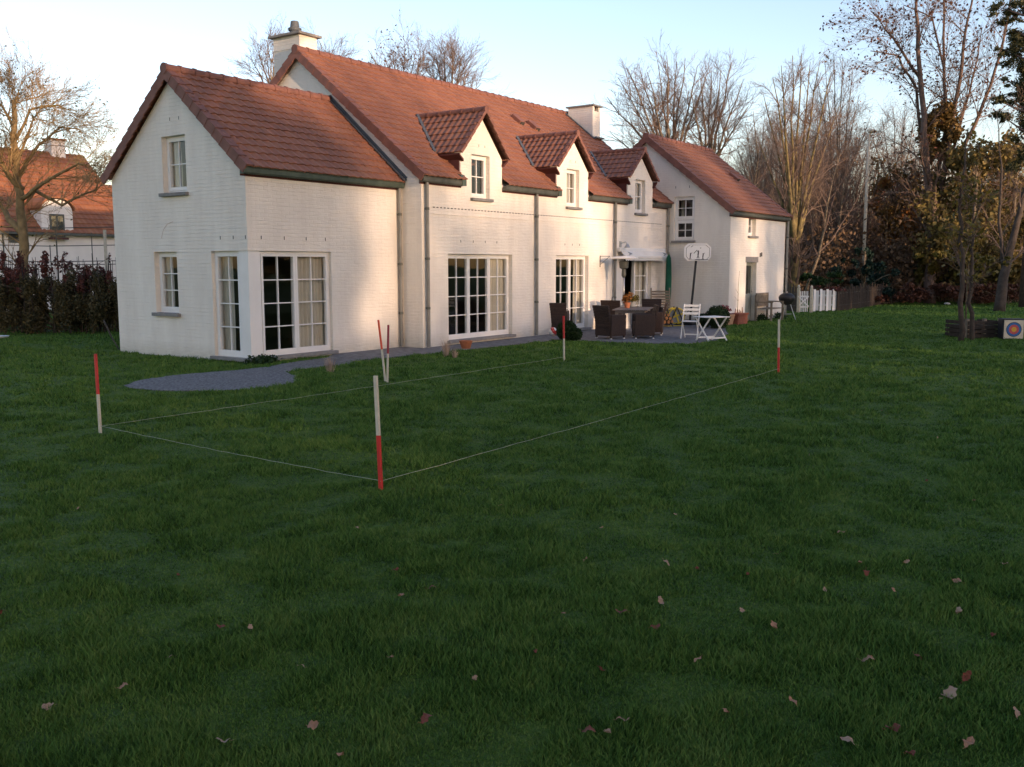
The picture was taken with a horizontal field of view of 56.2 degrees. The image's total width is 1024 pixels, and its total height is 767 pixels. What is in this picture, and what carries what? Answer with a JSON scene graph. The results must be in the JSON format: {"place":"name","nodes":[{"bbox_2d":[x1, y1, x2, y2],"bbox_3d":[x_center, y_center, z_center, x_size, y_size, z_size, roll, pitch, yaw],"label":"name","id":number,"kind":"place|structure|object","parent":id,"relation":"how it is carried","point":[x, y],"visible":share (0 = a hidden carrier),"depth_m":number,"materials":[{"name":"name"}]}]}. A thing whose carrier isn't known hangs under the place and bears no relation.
{"place":"outdoors","nodes":[
{"label":"outdoors","id":0,"kind":"place"},
{"bbox_2d":[223,14,287,83],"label":"bare tree","id":1,"kind":"object","parent":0,"point":[268,59],"visible":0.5,"depth_m":42.89,"materials":[{"name":"brown plant"}]},
{"bbox_2d":[300,17,362,59],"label":"bare tree","id":2,"kind":"object","parent":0,"point":[344,52],"visible":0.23,"depth_m":43.18,"materials":[{"name":"brown plant"}]},
{"bbox_2d":[0,296,1023,766],"bbox_3d":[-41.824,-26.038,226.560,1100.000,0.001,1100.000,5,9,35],"label":"ground","id":3,"kind":"structure","parent":0,"point":[330,504],"depth_m":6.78,"materials":[{"name":"green plant"}]},
{"bbox_2d":[0,264,52,325],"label":"red shrub","id":4,"kind":"object","parent":3,"relation":"on","point":[15,273],"visible":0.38,"depth_m":27.20,"materials":[{"name":"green plant"}]},
{"bbox_2d":[0,249,69,299],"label":"red shrub","id":5,"kind":"object","parent":3,"relation":"on","point":[44,261],"visible":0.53,"depth_m":28.48,"materials":[{"name":"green plant"}]},
{"bbox_2d":[0,227,115,275],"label":"wire fence","id":6,"kind":"object","parent":3,"relation":"on","point":[105,245],"visible":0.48,"depth_m":29.50,"materials":[{"name":"metal"}]},
{"bbox_2d":[0,138,116,310],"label":"neighbour house","id":7,"kind":"structure","parent":3,"relation":"on","point":[92,213],"depth_m":43.15,"materials":[{"name":"tile"}]},
{"bbox_2d":[48,214,68,239],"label":"window","id":8,"kind":"structure","parent":7,"relation":"in","point":[59,221],"depth_m":41.90,"materials":[{"name":"metal"}]},
{"bbox_2d":[0,251,118,333],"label":"hedge","id":9,"kind":"object","parent":3,"relation":"on","point":[68,312],"visible":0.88,"depth_m":27.50,"materials":[{"name":"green plant"}]},
{"bbox_2d":[14,251,110,330],"bbox_3d":[-13.001,-2.680,28.230,2.246,2.424,2.599,2,7,16],"label":"red shrub","id":10,"kind":"object","parent":3,"relation":"on","point":[87,270],"visible":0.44,"depth_m":27.97,"materials":[{"name":"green plant"}]},
{"bbox_2d":[0,24,126,329],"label":"gnarled fruit tree","id":11,"kind":"object","parent":3,"relation":"on","point":[20,225],"visible":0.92,"depth_m":29.01,"materials":[{"name":"brown plant"}]},
{"bbox_2d":[62,267,113,330],"bbox_3d":[-12.315,-2.444,28.222,2.174,1.954,2.529,5,9,35],"label":"red shrub","id":12,"kind":"object","parent":3,"relation":"on","point":[80,287],"visible":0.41,"depth_m":27.58,"materials":[{"name":"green plant"}]},
{"bbox_2d":[94,354,101,432],"bbox_3d":[-4.860,0.143,11.247,0.037,0.978,0.168,-4,8,-27],"label":"stake","id":13,"kind":"object","parent":3,"relation":"on","point":[97,394],"visible":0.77,"depth_m":11.23,"materials":[{"name":"white paint"}]},
{"bbox_2d":[104,357,561,425],"bbox_3d":[-1.882,-0.013,15.404,0.017,0.024,10.264,5,9,35],"label":"string","id":14,"kind":"object","parent":13,"relation":"attached to","point":[317,394],"visible":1,"depth_m":13.89,"materials":[{"name":"white fabric"}]},
{"bbox_2d":[124,358,354,390],"bbox_3d":[-4.215,-0.176,17.404,2.818,0.032,5.600,5,9,35],"label":"gravel bed","id":15,"kind":"object","parent":3,"relation":"on","point":[243,378],"visible":0.66,"depth_m":16.41,"materials":[{"name":"grey gravel"}]},
{"bbox_2d":[241,353,277,364],"bbox_3d":[-5.016,-0.491,19.233,0.637,0.226,0.987,5,9,35],"label":"ground plant","id":16,"kind":"object","parent":3,"relation":"on","point":[265,358],"visible":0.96,"depth_m":19.07,"materials":[{"name":"green plant"}]},
{"bbox_2d":[373,376,382,489],"bbox_3d":[-1.167,0.458,8.367,0.038,1.051,0.173,-3,8,-21],"label":"stake","id":17,"kind":"object","parent":3,"relation":"on","point":[378,433],"visible":0.79,"depth_m":8.36,"materials":[{"name":"red paint"}]},
{"bbox_2d":[383,369,775,480],"bbox_3d":[1.839,0.300,12.839,0.016,0.024,10.840,5,8,33],"label":"string","id":18,"kind":"object","parent":17,"relation":"attached to","point":[559,431],"visible":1,"depth_m":10.63,"materials":[{"name":"white fabric"}]},
{"bbox_2d":[377,320,385,380],"bbox_3d":[-2.203,-0.533,16.236,0.027,1.087,0.210,-7,10,-43],"label":"stake","id":19,"kind":"object","parent":3,"relation":"on","point":[381,346],"visible":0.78,"depth_m":16.23,"materials":[{"name":"white paint"}]},
{"bbox_2d":[364,11,436,77],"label":"bare tree","id":20,"kind":"object","parent":3,"relation":"on","point":[402,63],"visible":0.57,"depth_m":45.12,"materials":[{"name":"brown plant"}]},
{"bbox_2d":[100,20,792,362],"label":"house","id":21,"kind":"structure","parent":3,"relation":"on","point":[310,200],"depth_m":22.69,"materials":[{"name":"paint"}]},
{"bbox_2d":[152,252,180,316],"bbox_3d":[-7.342,-2.139,20.600,0.910,1.368,0.382,5,9,35],"label":"window","id":22,"kind":"structure","parent":21,"relation":"in","point":[167,285],"depth_m":20.76,"materials":[{"name":"white paint"}]},
{"bbox_2d":[158,135,188,196],"bbox_3d":[-6.986,-4.544,20.045,0.910,1.238,0.377,5,9,35],"label":"window","id":23,"kind":"structure","parent":21,"relation":"in","point":[175,164],"depth_m":20.21,"materials":[{"name":"white paint"}]},
{"bbox_2d":[210,251,248,361],"bbox_3d":[-5.647,-1.577,19.467,1.195,2.208,0.376,5,9,35],"label":"window","id":24,"kind":"structure","parent":21,"relation":"in","point":[228,280],"depth_m":19.67,"materials":[{"name":"white paint"}]},
{"bbox_2d":[248,251,338,361],"bbox_3d":[-4.654,-1.647,20.021,0.382,2.208,2.430,5,9,35],"label":"window","id":25,"kind":"structure","parent":21,"relation":"in","point":[306,279],"depth_m":20.50,"materials":[{"name":"white paint"}]},
{"bbox_2d":[447,254,515,343],"bbox_3d":[-0.848,-2.186,24.304,0.382,2.158,2.810,5,9,35],"label":"window","id":26,"kind":"structure","parent":21,"relation":"in","point":[496,295],"depth_m":24.72,"materials":[{"name":"white paint"}]},
{"bbox_2d":[470,155,493,201],"bbox_3d":[-0.821,-5.113,23.895,0.280,1.128,0.870,5,9,35],"label":"window","id":27,"kind":"structure","parent":21,"relation":"in","point":[475,197],"depth_m":24.06,"materials":[{"name":"white paint"}]},
{"bbox_2d":[556,255,590,330],"bbox_3d":[1.672,-2.615,27.867,0.382,2.188,1.920,5,9,35],"label":"window","id":28,"kind":"structure","parent":21,"relation":"in","point":[578,288],"depth_m":28.37,"materials":[{"name":"white paint"}]},
{"bbox_2d":[566,169,582,209],"bbox_3d":[1.666,-5.562,27.498,0.379,1.128,0.810,5,9,35],"label":"window","id":29,"kind":"structure","parent":21,"relation":"in","point":[571,174],"depth_m":27.69,"materials":[{"name":"white paint"}]},
{"bbox_2d":[630,260,646,322],"bbox_3d":[4.153,-3.053,31.552,0.181,2.101,0.941,5,9,35],"label":"door leaf","id":30,"kind":"structure","parent":21,"relation":"in","point":[636,266],"depth_m":31.54,"materials":[{"name":"white paint"}]},
{"bbox_2d":[634,180,647,215],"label":"window","id":31,"kind":"structure","parent":21,"relation":"in","point":[637,212],"depth_m":31.01,"materials":[{"name":"white paint"}]},
{"bbox_2d":[617,248,667,260],"bbox_3d":[4.291,-4.167,30.986,0.307,0.403,3.150,5,9,35],"label":"awning","id":32,"kind":"object","parent":21,"relation":"attached to","point":[644,254],"visible":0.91,"depth_m":30.85,"materials":[{"name":"white fabric"}]},
{"bbox_2d":[671,220,694,242],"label":"window","id":33,"kind":"structure","parent":21,"relation":"in","point":[685,239],"depth_m":32.33,"materials":[{"name":"white paint"}]},
{"bbox_2d":[675,196,694,219],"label":"window","id":34,"kind":"structure","parent":21,"relation":"in","point":[683,208],"depth_m":32.30,"materials":[{"name":"white paint"}]},
{"bbox_2d":[745,263,752,320],"bbox_3d":[8.134,-3.176,33.236,0.109,2.022,0.950,5,9,35],"label":"door","id":35,"kind":"structure","parent":21,"relation":"in","point":[747,296],"depth_m":33.49,"materials":[{"name":"grey paint"}]},
{"bbox_2d":[399,23,509,95],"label":"bare tree","id":36,"kind":"object","parent":3,"relation":"on","point":[441,72],"visible":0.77,"depth_m":44.94,"materials":[{"name":"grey plant"}]},
{"bbox_2d":[582,30,731,148],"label":"bare tree","id":37,"kind":"object","parent":3,"relation":"on","point":[658,119],"visible":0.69,"depth_m":44.03,"materials":[{"name":"brown plant"}]},
{"bbox_2d":[665,48,774,159],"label":"bare tree","id":38,"kind":"object","parent":3,"relation":"on","point":[726,128],"visible":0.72,"depth_m":44.21,"materials":[{"name":"brown plant"}]},
{"bbox_2d":[730,307,748,324],"bbox_3d":[7.506,-2.246,31.755,0.380,0.547,0.900,5,9,35],"label":"planter","id":39,"kind":"object","parent":3,"relation":"on","point":[740,318],"visible":0.81,"depth_m":31.52,"materials":[{"name":"ceramic"}]},
{"bbox_2d":[717,111,782,198],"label":"bare tree","id":40,"kind":"object","parent":3,"relation":"on","point":[756,142],"visible":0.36,"depth_m":53.43,"materials":[{"name":"brown plant"}]},
{"bbox_2d":[726,103,799,203],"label":"bare tree","id":41,"kind":"object","parent":3,"relation":"on","point":[752,176],"visible":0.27,"depth_m":51.35,"materials":[{"name":"brown plant"}]},
{"bbox_2d":[729,109,801,202],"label":"bare tree","id":42,"kind":"object","parent":3,"relation":"on","point":[755,166],"visible":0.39,"depth_m":47.50,"materials":[{"name":"brown plant"}]},
{"bbox_2d":[754,292,783,320],"bbox_3d":[9.047,-2.695,33.648,0.640,0.970,1.190,5,9,35],"label":"garden bench","id":43,"kind":"object","parent":3,"relation":"on","point":[761,299],"visible":0.97,"depth_m":33.64,"materials":[{"name":"brown wood"}]},
{"bbox_2d":[778,291,795,319],"bbox_3d":[9.789,-2.767,34.081,0.625,1.014,0.612,5,9,35],"label":"barbecue","id":44,"kind":"object","parent":3,"relation":"on","point":[787,298],"visible":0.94,"depth_m":33.90,"materials":[{"name":"black metal"}]},
{"bbox_2d":[786,280,797,311],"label":"paling fence","id":45,"kind":"object","parent":3,"relation":"on","point":[793,305],"visible":0.47,"depth_m":40.29,"materials":[{"name":"brown wood"}]},
{"bbox_2d":[747,47,872,292],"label":"bare tree","id":46,"kind":"object","parent":3,"relation":"on","point":[792,200],"visible":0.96,"depth_m":42.00,"materials":[{"name":"brown plant"}]},
{"bbox_2d":[784,271,845,297],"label":"clipped hedge","id":47,"kind":"object","parent":3,"relation":"on","point":[817,280],"visible":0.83,"depth_m":44.50,"materials":[{"name":"green plant"}]},
{"bbox_2d":[813,289,836,310],"bbox_3d":[13.067,-3.474,39.907,1.296,0.908,0.058,-3,8,-22],"label":"picket panel","id":48,"kind":"object","parent":3,"relation":"on","point":[830,297],"visible":0.9,"depth_m":39.87,"materials":[{"name":"white paint"}]},
{"bbox_2d":[784,106,868,262],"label":"bare tree","id":49,"kind":"object","parent":3,"relation":"on","point":[816,240],"visible":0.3,"depth_m":52.06,"materials":[{"name":"brown plant"}]},
{"bbox_2d":[787,65,873,240],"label":"bare tree","id":50,"kind":"object","parent":3,"relation":"on","point":[842,122],"visible":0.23,"depth_m":56.31,"materials":[{"name":"brown plant"}]},
{"bbox_2d":[771,120,891,299],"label":"bare tree","id":51,"kind":"object","parent":3,"relation":"on","point":[819,219],"visible":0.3,"depth_m":50.39,"materials":[{"name":"brown plant"}]},
{"bbox_2d":[780,112,886,266],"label":"bare tree","id":52,"kind":"object","parent":3,"relation":"on","point":[844,177],"visible":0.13,"depth_m":55.88,"materials":[{"name":"brown plant"}]},
{"bbox_2d":[803,142,863,256],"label":"bare tree","id":53,"kind":"object","parent":3,"relation":"on","point":[833,196],"visible":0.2,"depth_m":53.13,"materials":[{"name":"brown plant"}]},
{"bbox_2d":[773,103,896,303],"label":"bare tree","id":54,"kind":"object","parent":3,"relation":"on","point":[825,222],"visible":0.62,"depth_m":46.65,"materials":[{"name":"brown plant"}]},
{"bbox_2d":[765,90,914,252],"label":"bare tree","id":55,"kind":"object","parent":3,"relation":"on","point":[844,188],"visible":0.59,"depth_m":50.38,"materials":[{"name":"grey plant"}]},
{"bbox_2d":[807,79,880,232],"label":"bare tree","id":56,"kind":"object","parent":3,"relation":"on","point":[841,131],"visible":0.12,"depth_m":61.83,"materials":[{"name":"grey plant"}]},
{"bbox_2d":[806,53,890,260],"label":"bare tree","id":57,"kind":"object","parent":3,"relation":"on","point":[841,110],"visible":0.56,"depth_m":53.85,"materials":[{"name":"brown plant"}]},
{"bbox_2d":[836,281,893,311],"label":"paling fence","id":58,"kind":"object","parent":3,"relation":"on","point":[854,299],"visible":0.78,"depth_m":43.07,"materials":[{"name":"brown wood"}]},
{"bbox_2d":[831,247,900,298],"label":"shrub","id":59,"kind":"object","parent":3,"relation":"on","point":[868,268],"visible":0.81,"depth_m":46.91,"materials":[{"name":"green plant"}]},
{"bbox_2d":[861,129,876,267],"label":"street lamp","id":60,"kind":"object","parent":3,"relation":"on","point":[866,189],"visible":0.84,"depth_m":49.20,"materials":[{"name":"grey metal"}]},
{"bbox_2d":[810,92,927,200],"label":"bare tree","id":61,"kind":"object","parent":3,"relation":"on","point":[879,132],"visible":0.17,"depth_m":78.95,"materials":[{"name":"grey plant"}]},
{"bbox_2d":[853,141,922,258],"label":"bare tree","id":62,"kind":"object","parent":3,"relation":"on","point":[891,202],"visible":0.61,"depth_m":51.40,"materials":[{"name":"brown plant"}]},
{"bbox_2d":[838,145,941,288],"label":"bare tree","id":63,"kind":"object","parent":3,"relation":"on","point":[854,215],"visible":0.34,"depth_m":53.41,"materials":[{"name":"brown plant"}]},
{"bbox_2d":[760,141,1023,293],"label":"wood","id":64,"kind":"object","parent":3,"relation":"on","point":[871,221],"visible":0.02,"depth_m":57.78,"materials":[{"name":"brown plant"}]},
{"bbox_2d":[863,174,925,250],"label":"russet tree","id":65,"kind":"object","parent":3,"relation":"on","point":[883,181],"visible":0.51,"depth_m":51.48,"materials":[{"name":"brown plant"}]},
{"bbox_2d":[861,102,928,262],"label":"bare tree","id":66,"kind":"object","parent":3,"relation":"on","point":[883,149],"visible":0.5,"depth_m":53.36,"materials":[{"name":"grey plant"}]},
{"bbox_2d":[869,282,932,304],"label":"red shrub","id":67,"kind":"object","parent":3,"relation":"on","point":[904,296],"visible":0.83,"depth_m":45.95,"materials":[{"name":"brown plant"}]},
{"bbox_2d":[783,184,1022,303],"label":"undergrowth","id":68,"kind":"object","parent":3,"relation":"on","point":[890,264],"visible":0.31,"depth_m":49.07,"materials":[{"name":"plant"}]},
{"bbox_2d":[868,157,950,266],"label":"evergreen tree","id":69,"kind":"object","parent":3,"relation":"on","point":[884,211],"visible":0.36,"depth_m":51.57,"materials":[{"name":"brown plant"}]},
{"bbox_2d":[817,0,1022,303],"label":"multi stemmed tree","id":70,"kind":"object","parent":3,"relation":"on","point":[935,122],"visible":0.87,"depth_m":47.67,"materials":[{"name":"brown plant"}]},
{"bbox_2d":[916,281,995,303],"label":"red shrub","id":71,"kind":"object","parent":3,"relation":"on","point":[943,290],"visible":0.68,"depth_m":46.36,"materials":[{"name":"brown plant"}]},
{"bbox_2d":[898,148,1023,301],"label":"bare tree","id":72,"kind":"object","parent":3,"relation":"on","point":[954,210],"visible":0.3,"depth_m":48.20,"materials":[{"name":"brown plant"}]},
{"bbox_2d":[915,250,1010,318],"bbox_3d":[15.488,-3.325,32.879,2.954,2.497,2.132,5,9,35],"label":"tree","id":73,"kind":"object","parent":3,"relation":"on","point":[988,259],"visible":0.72,"depth_m":32.69,"materials":[{"name":"brown plant"}]},
{"bbox_2d":[906,135,1022,303],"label":"evergreen tree","id":74,"kind":"object","parent":3,"relation":"on","point":[973,159],"visible":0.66,"depth_m":46.54,"materials":[{"name":"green plant"}]},
{"bbox_2d":[913,141,1021,302],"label":"bare tree","id":75,"kind":"object","parent":3,"relation":"on","point":[996,202],"visible":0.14,"depth_m":47.33,"materials":[{"name":"brown plant"}]},
{"bbox_2d":[945,318,997,338],"bbox_3d":[12.416,-1.506,25.801,1.044,0.531,0.965,-1,7,-11],"label":"compost bin","id":76,"kind":"object","parent":3,"relation":"on","point":[984,328],"visible":0.77,"depth_m":25.37,"materials":[{"name":"brown wood"}]},
{"bbox_2d":[937,123,1008,340],"bbox_3d":[11.936,-3.865,24.819,1.699,5.652,2.004,1,7,9],"label":"twin trunk tree","id":77,"kind":"object","parent":3,"relation":"on","point":[972,200],"visible":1,"depth_m":24.61,"materials":[{"name":"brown plant"}]},
{"bbox_2d":[939,84,1023,311],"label":"leaning tree","id":78,"kind":"object","parent":3,"relation":"on","point":[1001,295],"visible":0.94,"depth_m":39.97,"materials":[{"name":"brown plant"}]},
{"bbox_2d":[941,260,1021,303],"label":"evergreen bush","id":79,"kind":"object","parent":3,"relation":"on","point":[1013,275],"visible":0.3,"depth_m":47.80,"materials":[{"name":"green plant"}]},
{"bbox_2d":[942,127,1023,302],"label":"evergreen tree","id":80,"kind":"object","parent":3,"relation":"on","point":[1020,235],"visible":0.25,"depth_m":48.40,"materials":[{"name":"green plant"}]},
{"bbox_2d":[969,283,1019,304],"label":"red shrub","id":81,"kind":"object","parent":3,"relation":"on","point":[1011,294],"visible":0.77,"depth_m":45.97,"materials":[{"name":"brown plant"}]},
{"bbox_2d":[981,108,1022,302],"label":"bare tree","id":82,"kind":"object","parent":3,"relation":"on","point":[1005,177],"visible":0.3,"depth_m":47.54,"materials":[{"name":"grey plant"}]},
{"bbox_2d":[986,0,1023,306],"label":"pine tree","id":83,"kind":"object","parent":3,"relation":"on","point":[1016,45],"visible":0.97,"depth_m":43.81,"materials":[{"name":"green plant"}]},
{"bbox_2d":[997,318,1023,338],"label":"archery target","id":84,"kind":"object","parent":3,"relation":"on","point":[1010,328],"visible":0.98,"depth_m":24.93,"materials":[{"name":"white paint"}]},
{"bbox_2d":[0,0,1023,215],"label":"sky","id":85,"kind":"structure","parent":0,"point":[558,54],"materials":[{"name":"blue"}]},
{"bbox_2d":[314,323,727,367],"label":"patio","id":86,"kind":"structure","parent":0,"point":[671,334],"depth_m":24.63,"materials":[{"name":"grey stone"}]},
{"bbox_2d":[549,303,568,328],"bbox_3d":[1.268,-1.858,27.174,0.650,0.880,0.643,1,7,10],"label":"wicker chair","id":87,"kind":"object","parent":86,"relation":"on","point":[558,311],"visible":0.45,"depth_m":26.89,"materials":[{"name":"brown wicker"}]},
{"bbox_2d":[556,320,576,340],"bbox_3d":[1.431,-1.383,24.899,0.590,0.562,0.605,5,9,35],"label":"box ball","id":88,"kind":"object","parent":86,"relation":"on","point":[570,327],"visible":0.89,"depth_m":24.72,"materials":[{"name":"green plant"}]},
{"bbox_2d":[592,305,625,338],"bbox_3d":[2.562,-1.629,25.311,0.643,0.880,0.650,-5,9,-37],"label":"wicker chair","id":89,"kind":"object","parent":86,"relation":"on","point":[607,323],"visible":1,"depth_m":25.12,"materials":[{"name":"brown wicker"}]},
{"bbox_2d":[600,300,621,314],"bbox_3d":[3.074,-2.093,29.054,0.650,0.880,0.643,3,8,25],"label":"wicker chair","id":90,"kind":"object","parent":86,"relation":"on","point":[613,304],"visible":0.2,"depth_m":28.74,"materials":[{"name":"brown wicker"}]},
{"bbox_2d":[609,256,638,328],"bbox_3d":[3.373,-2.749,28.963,0.880,2.200,0.880,5,9,35],"label":"patio heater","id":91,"kind":"object","parent":86,"relation":"on","point":[623,265],"visible":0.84,"depth_m":28.83,"materials":[{"name":"metal"}]},
{"bbox_2d":[612,307,652,314],"bbox_3d":[3.411,-1.759,26.990,0.956,0.720,1.800,2,7,13],"label":"dining table","id":92,"kind":"object","parent":86,"relation":"on","point":[623,310],"visible":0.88,"depth_m":26.21,"materials":[{"name":"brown wood"}]},
{"bbox_2d":[632,304,658,338],"bbox_3d":[3.556,-1.657,25.530,0.643,0.880,0.650,0,7,0],"label":"wicker chair","id":93,"kind":"object","parent":86,"relation":"on","point":[643,324],"visible":1,"depth_m":25.23,"materials":[{"name":"brown wicker"}]},
{"bbox_2d":[642,299,662,310],"bbox_3d":[4.333,-2.170,29.668,0.650,0.880,0.643,1,7,5],"label":"wicker chair","id":94,"kind":"object","parent":86,"relation":"on","point":[648,302],"visible":0.34,"depth_m":29.86,"materials":[{"name":"brown wicker"}]},
{"bbox_2d":[646,303,667,334],"bbox_3d":[4.003,-1.808,26.745,0.643,0.880,0.650,1,7,10],"label":"wicker chair","id":95,"kind":"object","parent":86,"relation":"on","point":[659,321],"visible":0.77,"depth_m":26.42,"materials":[{"name":"brown wicker"}]},
{"bbox_2d":[650,288,669,309],"bbox_3d":[4.832,-2.509,31.128,0.640,1.188,0.724,1,7,5],"label":"chair","id":96,"kind":"object","parent":86,"relation":"on","point":[659,293],"visible":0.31,"depth_m":31.34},
{"bbox_2d":[665,252,674,322],"bbox_3d":[5.234,-3.211,32.067,0.492,2.350,0.500,5,9,35],"label":"parasol","id":97,"kind":"object","parent":86,"relation":"on","point":[668,274],"visible":0.61,"depth_m":31.96,"materials":[{"name":"green fabric"}]},
{"bbox_2d":[663,306,684,325],"bbox_3d":[4.913,-2.140,30.513,1.173,0.605,0.634,-1,7,-5],"label":"hose reel","id":98,"kind":"object","parent":86,"relation":"on","point":[676,314],"visible":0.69,"depth_m":30.48,"materials":[{"name":"yellow plastic"}]},
{"bbox_2d":[680,304,700,338],"bbox_3d":[4.724,-1.643,25.323,0.442,0.919,0.528,3,8,20],"label":"folding chair","id":99,"kind":"object","parent":86,"relation":"on","point":[691,309],"visible":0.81,"depth_m":25.37,"materials":[{"name":"white paint"}]},
{"bbox_2d":[676,243,710,324],"bbox_3d":[5.949,-3.238,31.185,0.824,2.619,1.233,5,9,35],"label":"basketball hoop","id":100,"kind":"object","parent":86,"relation":"on","point":[695,252],"visible":0.93,"depth_m":31.22,"materials":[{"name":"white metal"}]},
{"bbox_2d":[693,316,728,340],"bbox_3d":[5.113,-1.405,24.579,0.720,0.630,0.597,-4,8,-30],"label":"folding table","id":101,"kind":"object","parent":86,"relation":"on","point":[710,337],"visible":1,"depth_m":24.52,"materials":[{"name":"white paint"}]},
{"bbox_2d":[704,305,729,328],"bbox_3d":[6.300,-2.043,29.364,0.797,0.757,0.786,5,9,35],"label":"box ball","id":102,"kind":"object","parent":86,"relation":"on","point":[718,310],"visible":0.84,"depth_m":29.18,"materials":[{"name":"green plant"}]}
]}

